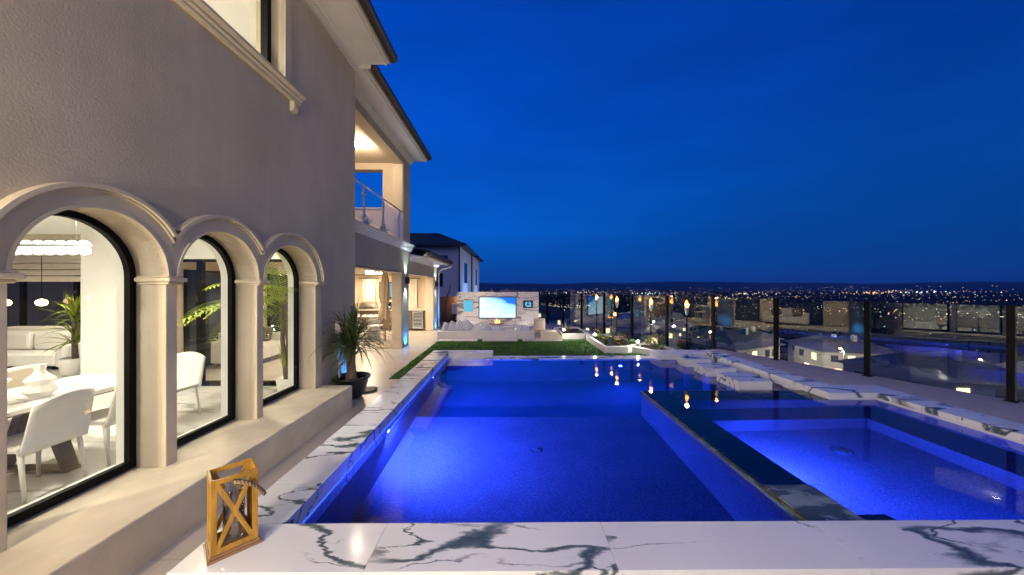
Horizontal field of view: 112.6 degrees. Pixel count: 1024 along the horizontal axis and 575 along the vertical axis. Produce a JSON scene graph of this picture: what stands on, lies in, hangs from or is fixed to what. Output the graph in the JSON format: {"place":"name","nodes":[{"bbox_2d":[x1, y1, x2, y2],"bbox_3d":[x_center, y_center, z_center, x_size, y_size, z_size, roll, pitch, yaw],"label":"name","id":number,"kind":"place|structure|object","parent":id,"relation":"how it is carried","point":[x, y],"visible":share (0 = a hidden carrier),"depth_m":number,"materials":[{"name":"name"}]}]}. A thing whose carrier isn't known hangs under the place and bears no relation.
{"place":"outdoors","nodes":[
{"label":"outdoors","id":0,"kind":"place"},
{"bbox_2d":[132,322,449,574],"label":"patio floor","id":1,"kind":"structure","parent":0,"point":[171,556],"depth_m":5.64,"materials":[{"name":"beige tile"}]},
{"bbox_2d":[7,275,80,326],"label":"garden wall","id":2,"kind":"structure","parent":1,"relation":"on","point":[53,291],"depth_m":12.66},
{"bbox_2d":[0,0,452,574],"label":"house","id":3,"kind":"structure","parent":1,"relation":"on","point":[168,160],"depth_m":3.46,"materials":[{"name":"paint"}]},
{"bbox_2d":[7,364,33,431],"bbox_3d":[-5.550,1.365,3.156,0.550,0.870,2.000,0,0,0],"label":"dining chair","id":4,"kind":"object","parent":3,"relation":"on","point":[18,375],"visible":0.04,"depth_m":3.94,"materials":[{"name":"beige fabric"}]},
{"bbox_2d":[35,256,47,305],"bbox_3d":[-12.271,-0.245,8.903,0.220,1.450,0.220,0,0,0],"label":"pendant lamp","id":5,"kind":"object","parent":3,"relation":"hanging from","point":[41,301],"visible":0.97,"depth_m":8.90,"materials":[{"name":"white glass"}]},
{"bbox_2d":[7,326,80,369],"bbox_3d":[-11.103,1.375,7.963,2.720,0.850,1.100,0,0,0],"label":"sofa","id":6,"kind":"object","parent":3,"relation":"on","point":[21,340],"visible":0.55,"depth_m":7.86,"materials":[{"name":"white fabric"}]},
{"bbox_2d":[12,269,80,325],"bbox_3d":[-11.305,0.650,9.451,7.340,2.300,0.080,0,0,0],"label":"window frame","id":7,"kind":"structure","parent":3,"relation":"in","point":[22,285],"depth_m":9.40,"materials":[{"name":"black metal"}]},
{"bbox_2d":[7,388,94,503],"bbox_3d":[-4.232,1.365,3.047,0.585,0.873,0.469,0,0,0],"label":"dining chair","id":8,"kind":"object","parent":3,"relation":"on","point":[60,418],"visible":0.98,"depth_m":3.00,"materials":[{"name":"white fabric"}]},
{"bbox_2d":[27,292,80,375],"bbox_3d":[-9.041,0.860,7.102,1.269,1.880,1.254,0,0,0],"label":"indoor palm","id":9,"kind":"object","parent":3,"relation":"on","point":[69,366],"visible":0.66,"depth_m":6.98,"materials":[{"name":"green plant"}]},
{"bbox_2d":[15,240,92,254],"bbox_3d":[-5.356,-0.670,3.858,1.150,0.600,0.107,0,0,0],"label":"chandelier","id":10,"kind":"object","parent":3,"relation":"hanging from","point":[50,247],"visible":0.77,"depth_m":3.83,"materials":[{"name":"glass"}]},
{"bbox_2d":[7,374,115,473],"bbox_3d":[-4.671,1.420,2.613,0.940,0.760,3.000,0,0,0],"label":"dining table","id":11,"kind":"object","parent":3,"relation":"on","point":[19,405],"visible":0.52,"depth_m":3.35,"materials":[{"name":"stone"}]},
{"bbox_2d":[21,363,58,398],"bbox_3d":[-4.486,0.885,3.245,0.220,0.310,0.209,0,0,0],"label":"vase","id":12,"kind":"object","parent":11,"relation":"on","point":[39,382],"visible":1,"depth_m":3.21,"materials":[{"name":"white ceramic"}]},
{"bbox_2d":[7,210,135,527],"bbox_3d":[-3.330,0.501,2.491,0.160,2.138,0.927,0,0,0],"label":"arched window","id":13,"kind":"structure","parent":3,"relation":"in","point":[123,261],"depth_m":2.91,"materials":[{"name":"black metal"}]},
{"bbox_2d":[89,387,115,466],"bbox_3d":[-4.236,1.365,3.630,0.585,0.873,0.469,0,0,-3],"label":"dining chair","id":14,"kind":"object","parent":3,"relation":"on","point":[105,418],"visible":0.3,"depth_m":3.44,"materials":[{"name":"white leather"}]},
{"bbox_2d":[177,352,205,414],"bbox_3d":[-4.617,1.365,4.656,0.469,0.873,0.585,0,0,0],"label":"dining chair","id":15,"kind":"object","parent":3,"relation":"on","point":[190,368],"visible":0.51,"depth_m":4.85,"materials":[{"name":"white leather"}]},
{"bbox_2d":[184,269,220,366],"bbox_3d":[-7.225,0.740,8.543,0.075,2.280,2.000,0,0,0],"label":"sliding door","id":16,"kind":"structure","parent":3,"relation":"in","point":[213,294],"depth_m":8.07,"materials":[{"name":"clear glass"}]},
{"bbox_2d":[177,235,234,445],"bbox_3d":[-3.338,0.501,3.544,0.160,2.138,0.962,0,0,0],"label":"arched window","id":17,"kind":"structure","parent":3,"relation":"in","point":[226,267],"depth_m":3.98,"materials":[{"name":"black metal"}]},
{"bbox_2d":[183,259,281,385],"bbox_3d":[-5.275,0.640,6.279,2.650,2.320,0.080,0,0,0],"label":"patio door","id":18,"kind":"structure","parent":3,"relation":"in","point":[200,263],"depth_m":6.24,"materials":[{"name":"black metal"}]},
{"bbox_2d":[173,0,305,113],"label":"upper window","id":19,"kind":"structure","parent":3,"relation":"in","point":[199,10],"depth_m":4.15,"materials":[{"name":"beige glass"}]},
{"bbox_2d":[177,259,302,390],"bbox_3d":[-3.972,0.658,5.219,1.663,2.284,1.989,0,0,0],"label":"kentia palm","id":20,"kind":"object","parent":3,"relation":"on","point":[281,382],"visible":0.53,"depth_m":5.42,"materials":[{"name":"green plant"}]},
{"bbox_2d":[263,248,298,404],"bbox_3d":[-3.347,0.501,4.686,0.160,2.138,1.107,0,0,0],"label":"arched window","id":21,"kind":"structure","parent":3,"relation":"in","point":[292,273],"depth_m":5.20,"materials":[{"name":"black metal"}]},
{"bbox_2d":[359,278,378,301],"bbox_3d":[-6.523,0.258,15.554,0.910,1.405,0.096,0,0,0],"label":"curtain","id":22,"kind":"object","parent":3,"relation":"attached to","point":[368,289],"visible":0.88,"depth_m":15.56,"materials":[{"name":"white fabric"}]},
{"bbox_2d":[409,278,420,308],"bbox_3d":[-4.623,0.258,15.569,0.910,1.405,0.096,0,0,0],"label":"curtain","id":23,"kind":"object","parent":3,"relation":"attached to","point":[413,294],"visible":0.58,"depth_m":15.56,"materials":[{"name":"white fabric"}]},
{"bbox_2d":[211,332,285,366],"bbox_3d":[-6.646,1.490,8.948,0.950,0.820,1.800,0,0,0],"label":"patio sofa","id":24,"kind":"object","parent":1,"relation":"on","point":[271,349],"visible":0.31,"depth_m":8.65,"materials":[{"name":"white fabric"}]},
{"bbox_2d":[263,325,272,340],"bbox_3d":[-6.754,1.260,9.347,0.150,0.420,0.460,0,-14,0],"label":"cushion","id":25,"kind":"object","parent":24,"relation":"on","point":[267,334],"visible":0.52,"depth_m":9.32,"materials":[{"name":"beige fabric"}]},
{"bbox_2d":[306,293,398,398],"bbox_3d":[-2.802,0.975,5.908,1.754,1.811,1.639,0,0,0],"label":"potted palm","id":26,"kind":"object","parent":1,"relation":"on","point":[351,339],"visible":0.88,"depth_m":5.79,"materials":[{"name":"plant"}]},
{"bbox_2d":[365,386,377,392],"bbox_3d":[-2.670,1.886,6.299,0.360,0.028,0.360,0,0,0],"label":"clay saucer","id":27,"kind":"object","parent":1,"relation":"on","point":[370,389],"visible":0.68,"depth_m":6.32,"materials":[{"name":"ceramic"}]},
{"bbox_2d":[357,315,386,341],"bbox_3d":[-4.921,1.450,12.187,1.250,0.900,0.750,0,0,0],"label":"bar table","id":28,"kind":"object","parent":1,"relation":"on","point":[371,317],"visible":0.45,"depth_m":12.06,"materials":[{"name":"stone"}]},
{"bbox_2d":[366,314,384,343],"bbox_3d":[-4.642,1.396,11.599,0.465,1.011,0.496,0,0,0],"label":"bar chair","id":29,"kind":"object","parent":1,"relation":"on","point":[374,325],"visible":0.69,"depth_m":11.42,"materials":[{"name":"white fabric"}]},
{"bbox_2d":[377,272,390,348],"bbox_3d":[-4.016,0.690,10.819,0.520,2.420,0.520,0,0,0],"label":"parasol","id":30,"kind":"object","parent":1,"relation":"on","point":[384,312],"visible":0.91,"depth_m":10.72,"materials":[{"name":"beige fabric"}]},
{"bbox_2d":[357,309,425,328],"bbox_3d":[-5.531,1.410,15.337,3.420,0.880,0.620,0,0,0],"label":"grill counter","id":31,"kind":"object","parent":1,"relation":"on","point":[374,311],"visible":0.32,"depth_m":15.05,"materials":[{"name":"stone"}]},
{"bbox_2d":[362,312,371,327],"bbox_3d":[-6.389,1.420,15.045,0.460,0.720,0.047,0,0,0],"label":"door","id":32,"kind":"structure","parent":31,"relation":"in","point":[364,313],"depth_m":15.05,"materials":[{"name":"metal"}]},
{"bbox_2d":[359,302,378,308],"bbox_3d":[-6.421,0.804,15.284,0.700,0.330,0.532,0,0,0],"label":"grill","id":33,"kind":"object","parent":31,"relation":"on","point":[370,305],"visible":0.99,"depth_m":15.14,"materials":[{"name":"silver metal"}]},
{"bbox_2d":[412,311,422,328],"bbox_3d":[-4.154,1.430,15.056,0.470,0.780,0.057,0,0,0],"label":"wine fridge","id":34,"kind":"object","parent":31,"relation":"in","point":[417,319],"visible":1,"depth_m":15.04,"materials":[{"name":"metal"}]},
{"bbox_2d":[437,296,456,321],"bbox_3d":[-3.790,1.190,18.611,3.114,1.420,0.080,0,0,0],"label":"board fence","id":35,"kind":"object","parent":1,"relation":"on","point":[451,300],"visible":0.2,"depth_m":18.57,"materials":[{"name":"brown wood"}]},
{"bbox_2d":[444,280,453,321],"bbox_3d":[-3.262,0.755,17.611,0.618,2.294,0.271,0,0,0],"label":"banana tree","id":36,"kind":"object","parent":1,"relation":"on","point":[445,307],"visible":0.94,"depth_m":17.63,"materials":[{"name":"green plant"}]},
{"bbox_2d":[437,326,534,339],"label":"lounge wall","id":37,"kind":"structure","parent":1,"relation":"on","point":[502,334],"depth_m":12.41,"materials":[{"name":"white paint"}]},
{"bbox_2d":[441,322,449,330],"bbox_3d":[-2.380,1.540,12.702,0.460,0.420,0.150,25,-27,-19],"label":"cushion","id":38,"kind":"object","parent":37,"relation":"on","point":[445,326],"visible":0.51,"depth_m":12.62,"materials":[{"name":"fabric"}]},
{"bbox_2d":[448,321,457,330],"bbox_3d":[-2.161,1.510,12.763,0.460,0.420,0.150,30,-24,-11],"label":"cushion","id":39,"kind":"object","parent":37,"relation":"on","point":[452,326],"visible":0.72,"depth_m":12.69,"materials":[{"name":"grey fabric"}]},
{"bbox_2d":[456,319,464,330],"bbox_3d":[-1.941,1.480,12.825,0.460,0.420,0.150,34,-21,-4],"label":"cushion","id":40,"kind":"object","parent":37,"relation":"on","point":[460,326],"visible":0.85,"depth_m":12.77,"materials":[{"name":"fabric"}]},
{"bbox_2d":[462,318,473,330],"bbox_3d":[-1.722,1.450,12.887,0.460,0.420,0.150,39,-16,3],"label":"cushion","id":41,"kind":"object","parent":37,"relation":"on","point":[468,325],"visible":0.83,"depth_m":12.84,"materials":[{"name":"grey fabric"}]},
{"bbox_2d":[471,324,481,330],"bbox_3d":[-1.323,1.610,12.990,0.460,0.420,0.150,12,-33,7],"label":"cushion","id":42,"kind":"object","parent":37,"relation":"on","point":[476,327],"visible":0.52,"depth_m":12.96,"materials":[{"name":"white fabric"}]},
{"bbox_2d":[479,323,490,330],"bbox_3d":[-0.962,1.620,12.943,0.460,0.420,0.150,40,-34,-4],"label":"cushion","id":43,"kind":"object","parent":37,"relation":"on","point":[485,327],"visible":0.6,"depth_m":12.90,"materials":[{"name":"fabric"}]},
{"bbox_2d":[491,326,501,330],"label":"cushion","id":44,"kind":"object","parent":37,"relation":"on","point":[496,328],"visible":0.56,"depth_m":12.96,"materials":[{"name":"fabric"}]},
{"bbox_2d":[521,325,531,330],"bbox_3d":[0.517,1.630,13.005,0.460,0.420,0.150,8,-37,9],"label":"cushion","id":45,"kind":"object","parent":37,"relation":"on","point":[526,328],"visible":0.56,"depth_m":12.97,"materials":[{"name":"fabric"}]},
{"bbox_2d":[531,318,545,333],"bbox_3d":[1.018,1.441,12.958,0.600,0.598,0.600,0,0,0],"label":"round chair","id":46,"kind":"object","parent":37,"relation":"on","point":[539,323],"visible":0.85,"depth_m":12.72,"materials":[{"name":"beige fabric"}]},
{"bbox_2d":[167,350,1023,574],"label":"pool coping","id":47,"kind":"object","parent":1,"relation":"on","point":[288,503],"visible":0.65,"depth_m":2.23,"materials":[{"name":"stone"}]},
{"bbox_2d":[203,458,266,565],"bbox_3d":[-1.767,1.407,2.183,0.279,0.484,0.292,0,0,44],"label":"lantern","id":48,"kind":"object","parent":47,"relation":"on","point":[216,548],"visible":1,"depth_m":2.15,"materials":[{"name":"brown wood"}]},
{"bbox_2d":[223,483,244,544],"bbox_3d":[-1.788,1.435,2.195,0.112,0.360,0.112,0,0,0],"label":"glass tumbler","id":49,"kind":"object","parent":48,"relation":"on","point":[226,510],"visible":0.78,"depth_m":2.18,"materials":[{"name":"glass"}]},
{"bbox_2d":[302,360,445,523],"bbox_3d":[-1.610,1.788,5.497,0.006,0.008,6.180,0,0,0],"label":"led strip","id":50,"kind":"object","parent":47,"relation":"attached to","point":[361,456],"visible":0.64,"depth_m":3.50,"materials":[{"name":"blue plastic"}]},
{"bbox_2d":[641,391,865,520],"bbox_3d":[3.586,1.762,4.114,2.756,0.045,3.370,0,0,0],"label":"spa rim","id":51,"kind":"object","parent":47,"relation":"on","point":[810,503],"visible":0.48,"depth_m":2.77,"materials":[{"name":"white stone"}]},
{"bbox_2d":[641,391,806,520],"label":"rim trim","id":52,"kind":"structure","parent":51,"relation":"on","point":[781,501],"depth_m":3.32,"materials":[{"name":"blue tile"}]},
{"bbox_2d":[451,304,456,321],"bbox_3d":[-2.917,1.375,17.927,0.550,1.050,0.300,0,0,0],"label":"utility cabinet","id":53,"kind":"object","parent":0,"point":[454,310],"visible":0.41,"depth_m":17.78,"materials":[{"name":"metal"}]},
{"bbox_2d":[389,338,678,378],"bbox_3d":[1.452,1.894,9.812,8.060,0.012,5.400,0,0,0],"label":"lawn base","id":54,"kind":"object","parent":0,"point":[499,350],"visible":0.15,"depth_m":10.39,"materials":[{"name":"green plant"}]},
{"bbox_2d":[438,339,477,341],"bbox_3d":[-1.911,1.890,12.155,1.370,0.060,0.480,0,0,0],"label":"lounge paver","id":55,"kind":"object","parent":54,"relation":"on","point":[461,340],"visible":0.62,"depth_m":11.98,"materials":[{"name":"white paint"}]},
{"bbox_2d":[482,339,517,341],"bbox_3d":[-0.426,1.890,12.167,1.240,0.060,0.480,0,0,0],"label":"lounge paver","id":56,"kind":"object","parent":54,"relation":"on","point":[500,340],"visible":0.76,"depth_m":11.98,"materials":[{"name":"white paint"}]},
{"bbox_2d":[522,339,561,340],"bbox_3d":[1.069,1.890,12.179,1.390,0.060,0.480,0,0,0],"label":"lounge paver","id":57,"kind":"object","parent":54,"relation":"on","point":[538,340],"visible":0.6,"depth_m":11.98,"materials":[{"name":"white paint"}]},
{"bbox_2d":[535,330,561,339],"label":"plaster plinth","id":58,"kind":"structure","parent":54,"relation":"on","point":[549,335],"depth_m":12.11,"materials":[{"name":"beige paint"}]},
{"bbox_2d":[586,334,640,352],"bbox_3d":[3.332,1.805,11.167,1.360,0.210,2.720,0,0,0],"label":"planter","id":59,"kind":"object","parent":54,"relation":"on","point":[610,347],"visible":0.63,"depth_m":10.36,"materials":[{"name":"white paint"}]},
{"bbox_2d":[623,336,634,344],"bbox_3d":[3.544,1.620,10.351,0.441,0.287,0.499,0,0,0],"label":"shrub","id":60,"kind":"object","parent":59,"relation":"on","point":[631,340],"visible":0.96,"depth_m":10.30,"materials":[{"name":"green plant"}]},
{"bbox_2d":[615,296,618,335],"bbox_3d":[3.705,1.107,12.060,0.132,1.625,0.130,0,0,0],"label":"garden torch","id":61,"kind":"object","parent":54,"relation":"on","point":[616,302],"visible":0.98,"depth_m":12.04,"materials":[{"name":"metal"}]},
{"bbox_2d":[626,342,675,355],"bbox_3d":[4.139,1.810,9.910,1.119,0.200,1.299,0,0,-32],"label":"planter","id":62,"kind":"object","parent":54,"relation":"on","point":[643,349],"visible":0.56,"depth_m":9.78,"materials":[{"name":"white paint"}]},
{"bbox_2d":[641,334,653,345],"bbox_3d":[4.071,1.572,10.217,0.463,0.382,0.542,0,0,35],"label":"shrub","id":63,"kind":"object","parent":62,"relation":"on","point":[646,341],"visible":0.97,"depth_m":10.20,"materials":[{"name":"green plant"}]},
{"bbox_2d":[652,340,666,349],"bbox_3d":[4.167,1.621,9.671,0.481,0.286,0.564,0,0,39],"label":"shrub","id":64,"kind":"object","parent":62,"relation":"on","point":[660,345],"visible":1,"depth_m":9.67,"materials":[{"name":"green plant"}]},
{"bbox_2d":[653,333,665,344],"bbox_3d":[4.368,1.550,10.130,0.427,0.424,0.446,0,0,37],"label":"shrub","id":65,"kind":"object","parent":62,"relation":"on","point":[659,336],"visible":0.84,"depth_m":10.07,"materials":[{"name":"green plant"}]},
{"bbox_2d":[649,298,652,342],"bbox_3d":[4.361,1.117,10.715,0.132,1.605,0.130,0,0,0],"label":"garden torch","id":66,"kind":"object","parent":54,"relation":"on","point":[650,305],"visible":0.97,"depth_m":10.69,"materials":[{"name":"metal"}]},
{"bbox_2d":[305,359,795,523],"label":"pool water","id":67,"kind":"structure","parent":0,"point":[520,440],"depth_m":3.64,"materials":[{"name":"blue liquid"}]},
{"bbox_2d":[535,322,681,349],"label":"garden ground","id":68,"kind":"structure","parent":0,"point":[549,326],"depth_m":16.25,"materials":[{"name":"soil"}]},
{"bbox_2d":[490,318,503,325],"bbox_3d":[-0.673,1.662,15.595,0.640,0.476,0.640,0,0,0],"label":"fire bowl","id":69,"kind":"object","parent":68,"relation":"on","point":[496,323],"visible":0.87,"depth_m":15.41,"materials":[{"name":"concrete"}]},
{"bbox_2d":[457,292,538,325],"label":"marble wall","id":70,"kind":"structure","parent":68,"relation":"on","point":[526,316],"depth_m":16.50,"materials":[{"name":"white stone"}]},
{"bbox_2d":[464,300,472,311],"bbox_3d":[-2.105,0.900,16.455,0.450,0.560,0.055,0,0,0],"label":"light panel","id":71,"kind":"object","parent":70,"relation":"attached to","point":[468,305],"visible":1,"depth_m":16.43,"materials":[{"name":"blue glass"}]},
{"bbox_2d":[479,297,515,318],"bbox_3d":[-0.695,0.965,16.459,1.820,1.060,0.069,0,0,0],"label":"television","id":72,"kind":"object","parent":70,"relation":"attached to","point":[497,307],"visible":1,"depth_m":16.44,"materials":[{"name":"glass"}]},
{"bbox_2d":[523,300,532,307],"bbox_3d":[0.775,0.810,16.481,0.490,0.380,0.050,0,0,0],"label":"ring emblem","id":73,"kind":"object","parent":70,"relation":"attached to","point":[527,303],"visible":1,"depth_m":16.47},
{"bbox_2d":[554,327,588,338],"bbox_3d":[2.333,1.795,13.529,1.020,0.230,2.180,0,0,0],"label":"planter","id":74,"kind":"object","parent":68,"relation":"on","point":[572,334],"visible":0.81,"depth_m":12.52,"materials":[{"name":"white paint"}]},
{"bbox_2d":[595,294,597,330],"bbox_3d":[3.324,1.087,13.407,0.132,1.665,0.130,0,0,0],"label":"garden torch","id":75,"kind":"object","parent":68,"relation":"on","point":[596,300],"visible":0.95,"depth_m":13.39,"materials":[{"name":"metal"}]},
{"bbox_2d":[684,300,688,349],"bbox_3d":[4.781,1.127,9.338,0.132,1.585,0.130,0,0,0],"label":"garden torch","id":76,"kind":"object","parent":68,"relation":"on","point":[686,308],"visible":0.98,"depth_m":9.33,"materials":[{"name":"metal"}]},
{"bbox_2d":[546,292,1021,402],"bbox_3d":[6.352,1.083,7.104,0.120,1.655,26.499,0,0,-23],"label":"glass fence","id":77,"kind":"object","parent":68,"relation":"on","point":[1011,353],"visible":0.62,"depth_m":6.37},
{"bbox_2d":[618,314,641,319],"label":"hillside house","id":78,"kind":"structure","parent":0,"point":[635,317],"depth_m":208.29,"materials":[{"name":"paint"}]},
{"bbox_2d":[355,0,1023,283],"label":"sky","id":79,"kind":"structure","parent":0,"point":[567,141],"materials":[{"name":"blue"}]},
{"bbox_2d":[641,393,801,520],"bbox_3d":[1.671,2.768,5.523,6.570,1.964,6.220,0,0,0],"label":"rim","id":80,"kind":"object","parent":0,"point":[783,508],"visible":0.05,"depth_m":3.40,"materials":[{"name":"tile"}]},
{"bbox_2d":[676,356,710,366],"bbox_3d":[4.262,2.700,8.034,0.590,2.100,0.480,0,0,0],"label":"stepping pad","id":81,"kind":"object","parent":80,"relation":"on","point":[687,361],"visible":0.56,"depth_m":7.82,"materials":[{"name":"stone"}]},
{"bbox_2d":[694,363,735,375],"bbox_3d":[4.273,2.700,7.204,0.600,2.100,0.500,0,0,0],"label":"stepping pad","id":82,"kind":"object","parent":80,"relation":"on","point":[709,369],"visible":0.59,"depth_m":7.04,"materials":[{"name":"stone"}]},
{"bbox_2d":[717,372,771,389],"bbox_3d":[4.275,2.700,6.314,0.590,2.100,0.640,0,0,0],"label":"stepping pad","id":83,"kind":"object","parent":80,"relation":"on","point":[741,381],"visible":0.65,"depth_m":6.12,"materials":[{"name":"stone"}]},
{"bbox_2d":[479,289,1023,363],"bbox_3d":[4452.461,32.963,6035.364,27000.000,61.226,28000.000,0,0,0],"label":"valley ground","id":84,"kind":"structure","parent":0,"point":[977,336],"depth_m":644.57,"materials":[{"name":"black"}]},
{"bbox_2d":[410,233,482,296],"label":"neighbor house","id":85,"kind":"structure","parent":84,"relation":"on","point":[462,272],"depth_m":33.96,"materials":[{"name":"paint"}]},
{"bbox_2d":[437,273,442,285],"bbox_3d":[-7.168,-0.750,33.934,0.600,1.300,0.060,0,0,0],"label":"window","id":86,"kind":"structure","parent":85,"relation":"in","point":[440,274],"depth_m":33.91,"materials":[{"name":"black glass"}]},
{"bbox_2d":[464,263,466,282],"bbox_3d":[-5.193,-1.600,38.360,0.060,2.200,2.400,0,0,0],"label":"window","id":87,"kind":"structure","parent":85,"relation":"in","point":[465,265],"depth_m":37.87,"materials":[{"name":"blue glass"}]},
{"bbox_2d":[539,303,560,321],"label":"hillside house","id":88,"kind":"structure","parent":84,"relation":"on","point":[543,310],"depth_m":125.93,"materials":[{"name":"paint"}]},
{"bbox_2d":[546,309,590,326],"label":"hillside house","id":89,"kind":"structure","parent":84,"relation":"on","point":[570,316],"depth_m":112.96,"materials":[{"name":"paint"}]},
{"bbox_2d":[572,314,627,335],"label":"hillside house","id":90,"kind":"structure","parent":84,"relation":"on","point":[589,323],"depth_m":93.35,"materials":[{"name":"paint"}]},
{"bbox_2d":[614,315,634,322],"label":"hillside house","id":91,"kind":"structure","parent":84,"relation":"on","point":[624,318],"depth_m":132.05,"materials":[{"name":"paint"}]},
{"bbox_2d":[617,318,670,344],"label":"hillside house","id":92,"kind":"structure","parent":84,"relation":"on","point":[641,328],"depth_m":75.84,"materials":[{"name":"paint"}]},
{"bbox_2d":[651,320,680,347],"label":"hillside house","id":93,"kind":"structure","parent":84,"relation":"on","point":[674,334],"depth_m":105.51,"materials":[{"name":"paint"}]},
{"bbox_2d":[669,321,698,337],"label":"hillside house","id":94,"kind":"structure","parent":84,"relation":"on","point":[680,325],"depth_m":175.42,"materials":[{"name":"paint"}]},
{"bbox_2d":[690,326,726,338],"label":"hillside house","id":95,"kind":"structure","parent":84,"relation":"on","point":[701,332],"depth_m":117.25,"materials":[{"name":"paint"}]},
{"bbox_2d":[687,328,785,358],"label":"hillside house","id":96,"kind":"structure","parent":84,"relation":"on","point":[743,340],"depth_m":61.87,"materials":[{"name":"paint"}]},
{"bbox_2d":[710,326,783,341],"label":"hillside house","id":97,"kind":"structure","parent":84,"relation":"on","point":[752,329],"depth_m":87.35,"materials":[{"name":"paint"}]},
{"bbox_2d":[479,289,1023,308],"bbox_3d":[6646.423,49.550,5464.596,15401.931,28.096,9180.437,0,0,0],"label":"town buildings","id":98,"kind":"structure","parent":84,"relation":"on","point":[995,299],"depth_m":2036.65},
{"bbox_2d":[557,286,1020,333],"bbox_3d":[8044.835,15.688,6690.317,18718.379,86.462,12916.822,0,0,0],"label":"town lights","id":99,"kind":"object","parent":98,"relation":"on","point":[821,305],"visible":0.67,"depth_m":830.32},
{"bbox_2d":[550,290,1006,326],"bbox_3d":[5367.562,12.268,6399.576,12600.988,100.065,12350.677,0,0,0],"label":"town lights","id":100,"kind":"object","parent":84,"relation":"on","point":[814,308],"visible":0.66,"depth_m":1484.44},
{"bbox_2d":[785,334,836,361],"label":"hillside house","id":101,"kind":"structure","parent":84,"relation":"on","point":[790,352],"depth_m":93.11,"materials":[{"name":"paint"}]},
{"bbox_2d":[789,335,896,369],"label":"hillside house","id":102,"kind":"structure","parent":84,"relation":"on","point":[826,352],"depth_m":67.80,"materials":[{"name":"paint"}]},
{"bbox_2d":[834,349,1023,401],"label":"hillside house","id":103,"kind":"structure","parent":84,"relation":"on","point":[953,369],"depth_m":38.25,"materials":[{"name":"paint"}]},
{"bbox_2d":[996,389,1005,398],"bbox_3d":[52.164,11.481,36.303,1.200,1.300,0.070,0,0,7],"label":"window","id":104,"kind":"structure","parent":103,"relation":"in","point":[1001,392],"depth_m":36.28,"materials":[{"name":"black glass"}]},
{"bbox_2d":[1018,390,1023,401],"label":"window","id":105,"kind":"structure","parent":103,"relation":"in","point":[1020,392],"depth_m":36.06,"materials":[{"name":"black glass"}]},
{"bbox_2d":[993,361,1023,373],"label":"hillside house","id":106,"kind":"structure","parent":84,"relation":"on","point":[1020,366],"depth_m":63.14,"materials":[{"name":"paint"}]},
{"bbox_2d":[479,284,1023,290],"bbox_3d":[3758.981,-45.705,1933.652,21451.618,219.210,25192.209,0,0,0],"label":"hills","id":107,"kind":"structure","parent":0,"point":[1001,287],"depth_m":9436.07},
{"bbox_2d":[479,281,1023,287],"bbox_3d":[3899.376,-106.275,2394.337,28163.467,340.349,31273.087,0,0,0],"label":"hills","id":108,"kind":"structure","parent":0,"point":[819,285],"depth_m":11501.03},
{"bbox_2d":[643,390,1023,519],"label":"spa water","id":109,"kind":"structure","parent":0,"point":[872,460],"depth_m":3.64,"materials":[{"name":"blue liquid"}]},
{"bbox_2d":[830,398,1023,443],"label":"spa waterline tile","id":110,"kind":"object","parent":109,"relation":"on","point":[991,433],"visible":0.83,"depth_m":4.61,"materials":[{"name":"white ceramic"}]},
{"bbox_2d":[711,349,1023,423],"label":"side deck","id":111,"kind":"structure","parent":0,"point":[996,407],"depth_m":5.71,"materials":[{"name":"stone"}]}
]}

